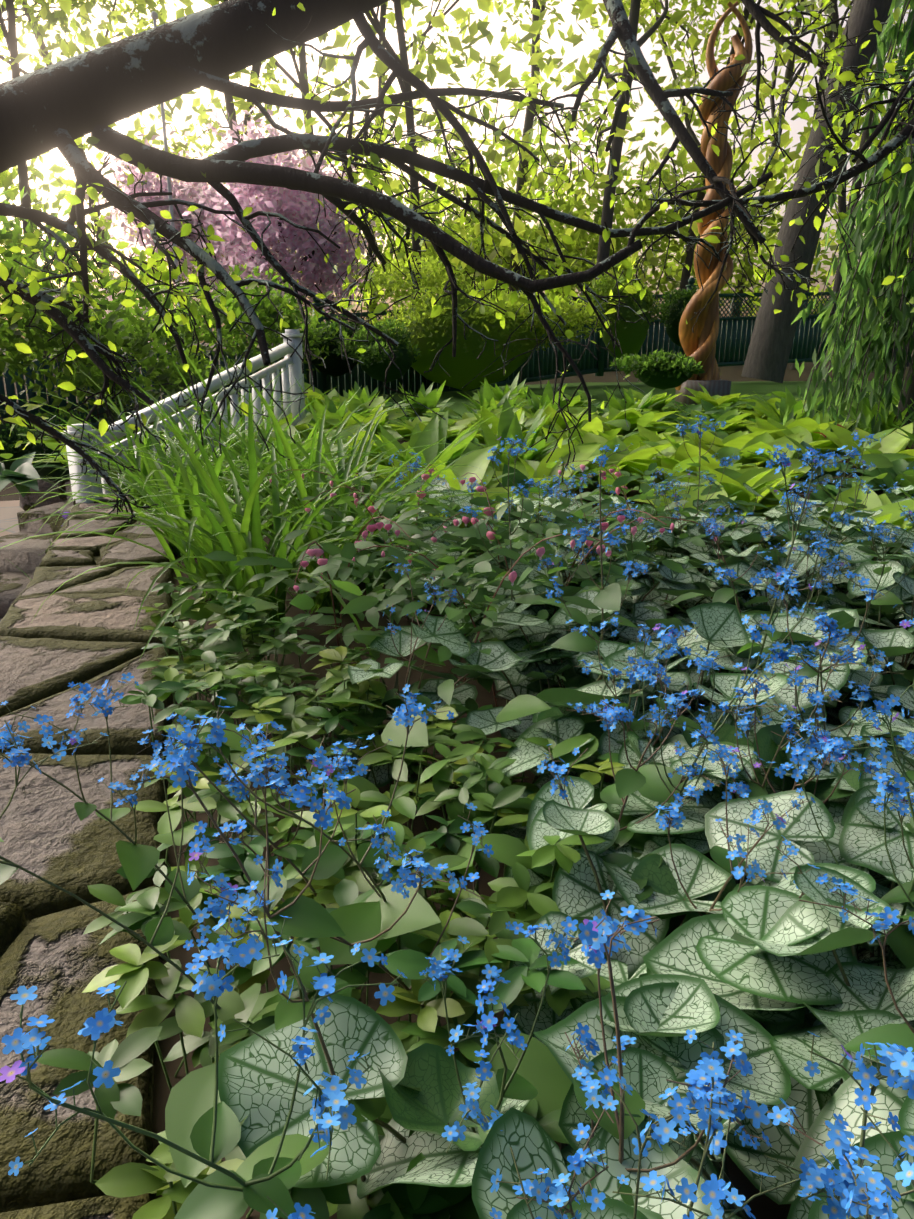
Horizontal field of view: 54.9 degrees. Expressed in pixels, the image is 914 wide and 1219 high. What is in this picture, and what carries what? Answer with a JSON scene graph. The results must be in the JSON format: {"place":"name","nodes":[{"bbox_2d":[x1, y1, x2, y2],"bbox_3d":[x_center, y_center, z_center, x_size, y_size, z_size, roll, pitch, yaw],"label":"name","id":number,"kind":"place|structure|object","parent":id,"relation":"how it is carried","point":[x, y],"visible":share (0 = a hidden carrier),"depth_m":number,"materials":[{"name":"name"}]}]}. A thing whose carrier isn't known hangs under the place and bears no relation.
{"place":"outdoors","nodes":[
{"label":"outdoors","id":0,"kind":"place"},
{"bbox_2d":[0,482,19,500],"bbox_3d":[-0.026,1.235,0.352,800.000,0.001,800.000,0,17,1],"label":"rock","id":1,"kind":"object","parent":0,"point":[10,488],"depth_m":7.72,"materials":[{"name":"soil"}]},
{"bbox_2d":[0,500,23,621],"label":"patio paving","id":2,"kind":"structure","parent":1,"relation":"on","point":[9,510],"depth_m":6.69,"materials":[{"name":"beige stone"}]},
{"bbox_2d":[18,479,69,510],"bbox_3d":[-2.893,-0.862,6.662,0.764,0.506,0.611,0,17,1],"label":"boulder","id":3,"kind":"object","parent":1,"relation":"on","point":[28,501],"visible":0.1,"depth_m":6.38,"materials":[{"name":"stone"}]},
{"bbox_2d":[0,465,162,618],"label":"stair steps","id":4,"kind":"structure","parent":1,"relation":"on","point":[24,556],"depth_m":4.71,"materials":[{"name":"beige stone"}]},
{"bbox_2d":[0,484,172,1218],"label":"stone wall","id":5,"kind":"structure","parent":1,"relation":"on","point":[81,629],"depth_m":1.29,"materials":[{"name":"stone"}]},
{"bbox_2d":[61,329,305,502],"bbox_3d":[-1.358,-0.865,4.909,0.682,1.352,2.240,0,17,1],"label":"stair railing","id":6,"kind":"object","parent":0,"point":[291,373],"visible":0.33,"depth_m":5.01,"materials":[{"name":"white wood"}]},
{"bbox_2d":[0,0,911,342],"label":"sky","id":7,"kind":"structure","parent":0,"point":[519,60],"materials":[{"name":"white"}]},
{"bbox_2d":[0,0,913,524],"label":"tree branches","id":8,"kind":"object","parent":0,"point":[64,104],"depth_m":2.20,"materials":[{"name":"green plant"}]},
{"bbox_2d":[0,343,913,1218],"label":"ground","id":9,"kind":"structure","parent":0,"point":[764,1207],"depth_m":1.60,"materials":[{"name":"soil"}]},
{"bbox_2d":[151,11,181,337],"bbox_3d":[-5.383,-7.606,16.565,0.133,6.330,0.133,0,17,1],"label":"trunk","id":10,"kind":"object","parent":9,"relation":"on","point":[154,15],"visible":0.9,"depth_m":16.25,"materials":[{"name":"brown wood"}]},
{"bbox_2d":[37,576,710,1218],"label":"groundcover leaves","id":11,"kind":"object","parent":9,"relation":"on","point":[349,884],"visible":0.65,"depth_m":0.96,"materials":[{"name":"green plant"}]},
{"bbox_2d":[0,277,842,433],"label":"garden fence","id":12,"kind":"object","parent":9,"relation":"on","point":[806,341],"visible":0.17,"depth_m":14.40,"materials":[{"name":"paint"}]},
{"bbox_2d":[0,339,913,1218],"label":"green leaves","id":13,"kind":"object","parent":9,"relation":"on","point":[210,523],"visible":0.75,"depth_m":2.18,"materials":[{"name":"green plant"}]},
{"bbox_2d":[0,0,913,482],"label":"foliage","id":14,"kind":"object","parent":9,"relation":"on","point":[420,334],"visible":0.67,"depth_m":11.94,"materials":[{"name":"green plant"}]},
{"bbox_2d":[0,418,913,1218],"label":"plant stems","id":15,"kind":"object","parent":9,"relation":"on","point":[98,1114],"visible":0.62,"depth_m":0.84,"materials":[{"name":"green plant"}]},
{"bbox_2d":[0,415,913,1218],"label":"blue flowers","id":16,"kind":"object","parent":15,"relation":"on","point":[812,1175],"visible":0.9,"depth_m":0.63,"materials":[{"name":"blue plant"}]},
{"bbox_2d":[0,0,913,427],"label":"tree trunks","id":17,"kind":"object","parent":9,"relation":"on","point":[10,34],"visible":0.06,"depth_m":22.26,"materials":[{"name":"brown plant"}]},
{"bbox_2d":[53,90,387,347],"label":"blossom tree crowns","id":18,"kind":"object","parent":17,"relation":"attached to","point":[299,207],"visible":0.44,"depth_m":17.56,"materials":[{"name":"pink plant"}]},
{"bbox_2d":[218,475,913,1218],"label":"variegated leaves","id":19,"kind":"object","parent":9,"relation":"on","point":[750,957],"visible":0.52,"depth_m":0.86,"materials":[{"name":"green plant"}]},
{"bbox_2d":[281,381,903,422],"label":"lawn","id":20,"kind":"structure","parent":9,"relation":"on","point":[598,393],"depth_m":13.11,"materials":[{"name":"green plant"}]},
{"bbox_2d":[675,1,752,407],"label":"wood sculpture","id":21,"kind":"object","parent":20,"relation":"on","point":[699,344],"visible":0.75,"depth_m":9.58,"materials":[{"name":"brown wood"}]},
{"bbox_2d":[741,0,892,382],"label":"grey tree trunks","id":22,"kind":"object","parent":9,"relation":"on","point":[770,346],"visible":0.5,"depth_m":11.80,"materials":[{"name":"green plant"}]},
{"bbox_2d":[815,424,850,462],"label":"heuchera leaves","id":23,"kind":"object","parent":9,"relation":"on","point":[825,437],"visible":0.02,"depth_m":5.28,"materials":[{"name":"green plant"}]}
]}

